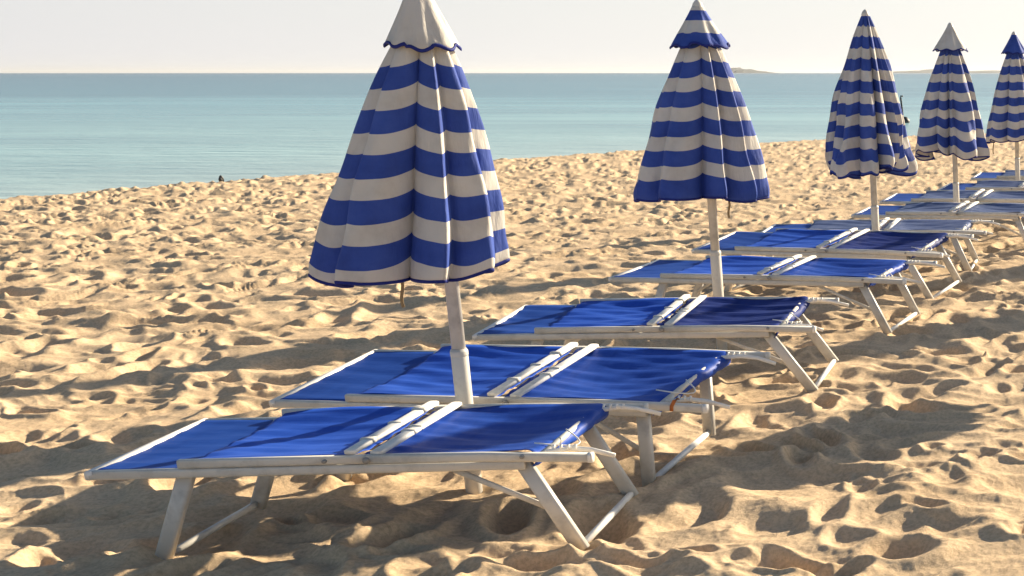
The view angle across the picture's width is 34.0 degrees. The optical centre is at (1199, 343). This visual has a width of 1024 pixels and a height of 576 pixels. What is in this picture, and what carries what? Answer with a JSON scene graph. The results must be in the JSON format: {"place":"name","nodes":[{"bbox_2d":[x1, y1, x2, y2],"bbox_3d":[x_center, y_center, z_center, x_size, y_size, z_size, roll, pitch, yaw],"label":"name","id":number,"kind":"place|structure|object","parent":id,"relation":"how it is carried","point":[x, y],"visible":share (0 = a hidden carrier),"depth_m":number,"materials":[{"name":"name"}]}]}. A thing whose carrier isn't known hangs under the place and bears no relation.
{"place":"outdoors","nodes":[
{"label":"outdoors","id":0,"kind":"place"},
{"bbox_2d":[0,73,999,198],"bbox_3d":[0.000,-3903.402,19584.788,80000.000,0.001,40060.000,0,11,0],"label":"sea","id":1,"kind":"structure","parent":0,"point":[66,133],"depth_m":60.39,"materials":[{"name":"liquid"}]},
{"bbox_2d":[900,95,909,122],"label":"marker post","id":2,"kind":"object","parent":1,"relation":"in","point":[906,120],"visible":0.53,"depth_m":55.15,"materials":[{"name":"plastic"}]},
{"bbox_2d":[0,133,1023,575],"bbox_3d":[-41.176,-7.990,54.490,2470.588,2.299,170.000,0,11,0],"label":"sand","id":3,"kind":"structure","parent":0,"point":[132,317],"depth_m":7.63,"materials":[{"name":"beige sand"}]},
{"bbox_2d":[84,401,660,559],"bbox_3d":[-3.124,0.520,5.314,1.818,0.458,0.712,-1,11,-5],"label":"sun lounger","id":4,"kind":"object","parent":3,"relation":"on","point":[460,438],"visible":1,"depth_m":5.18,"materials":[{"name":"blue fabric"}]},
{"bbox_2d":[308,0,509,494],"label":"beach umbrella","id":5,"kind":"object","parent":3,"relation":"on","point":[415,196],"visible":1,"depth_m":5.39,"materials":[{"name":"fabric"}]},
{"bbox_2d":[269,342,775,486],"bbox_3d":[-3.022,0.307,6.215,2.051,0.512,0.713,1,11,5],"label":"sun lounger","id":6,"kind":"object","parent":3,"relation":"on","point":[660,379],"visible":0.9,"depth_m":6.18,"materials":[{"name":"blue fabric"}]},
{"bbox_2d":[472,294,848,391],"bbox_3d":[-3.051,0.003,7.863,1.913,0.481,0.712,-1,11,-4],"label":"sun lounger","id":7,"kind":"object","parent":3,"relation":"on","point":[719,318],"visible":1,"depth_m":7.76,"materials":[{"name":"blue fabric"}]},
{"bbox_2d":[633,0,769,349],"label":"beach umbrella","id":8,"kind":"object","parent":3,"relation":"on","point":[703,143],"visible":1,"depth_m":8.29,"materials":[{"name":"fabric"}]},
{"bbox_2d":[608,254,944,334],"bbox_3d":[-2.988,-0.365,9.726,2.226,0.468,0.712,1,11,7],"label":"sun lounger","id":9,"kind":"object","parent":3,"relation":"on","point":[812,270],"visible":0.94,"depth_m":9.62,"materials":[{"name":"blue fabric"}]},
{"bbox_2d":[691,228,977,298],"bbox_3d":[-2.966,-0.665,11.141,2.208,0.504,0.712,2,12,11],"label":"sun lounger","id":10,"kind":"object","parent":3,"relation":"on","point":[869,243],"visible":0.97,"depth_m":11.07,"materials":[{"name":"blue fabric"}]},
{"bbox_2d":[825,9,917,230],"bbox_3d":[-2.863,-1.540,11.750,0.752,2.626,0.759,4,12,21],"label":"beach umbrella","id":11,"kind":"object","parent":3,"relation":"on","point":[866,134],"visible":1,"depth_m":11.47,"materials":[{"name":"fabric"}]},
{"bbox_2d":[762,217,999,270],"bbox_3d":[-2.905,-0.898,12.428,2.096,0.453,0.712,-1,11,-3],"label":"sun lounger","id":12,"kind":"object","parent":3,"relation":"on","point":[955,226],"visible":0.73,"depth_m":12.53,"materials":[{"name":"blue fabric"}]},
{"bbox_2d":[851,201,1023,240],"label":"sun lounger","id":13,"kind":"object","parent":3,"relation":"on","point":[945,210],"visible":0.95,"depth_m":13.82,"materials":[{"name":"blue fabric"}]},
{"bbox_2d":[879,189,1023,218],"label":"sun lounger","id":14,"kind":"object","parent":3,"relation":"on","point":[990,196],"visible":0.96,"depth_m":15.43,"materials":[{"name":"blue fabric"}]},
{"bbox_2d":[915,22,989,219],"bbox_3d":[-2.625,-2.073,14.444,0.797,2.616,0.772,0,11,0],"label":"beach umbrella","id":15,"kind":"object","parent":3,"relation":"on","point":[950,122],"visible":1,"depth_m":14.16,"materials":[{"name":"fabric"}]},
{"bbox_2d":[938,180,1023,201],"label":"sun lounger","id":16,"kind":"object","parent":3,"relation":"on","point":[1004,185],"visible":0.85,"depth_m":16.97,"materials":[{"name":"blue fabric"}]},
{"bbox_2d":[971,170,1023,180],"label":"sun lounger","id":17,"kind":"object","parent":3,"relation":"on","point":[1008,175],"visible":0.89,"depth_m":18.71,"materials":[{"name":"blue fabric"}]},
{"bbox_2d":[986,31,1023,179],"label":"beach umbrella","id":18,"kind":"object","parent":3,"relation":"on","point":[1005,121],"visible":0.99,"depth_m":17.56,"materials":[{"name":"fabric"}]},
{"bbox_2d":[0,0,1023,72],"label":"sky","id":19,"kind":"structure","parent":0,"point":[37,36],"materials":[{"name":"white"}]},
{"bbox_2d":[731,68,772,72],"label":"hills","id":20,"kind":"structure","parent":0,"point":[737,70],"depth_m":6784.84,"materials":[{"name":"grey"}]},
{"bbox_2d":[892,69,999,72],"bbox_3d":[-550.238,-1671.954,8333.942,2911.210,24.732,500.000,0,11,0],"label":"hills","id":21,"kind":"structure","parent":0,"point":[983,71],"depth_m":8167.67,"materials":[{"name":"grey"}]}
]}

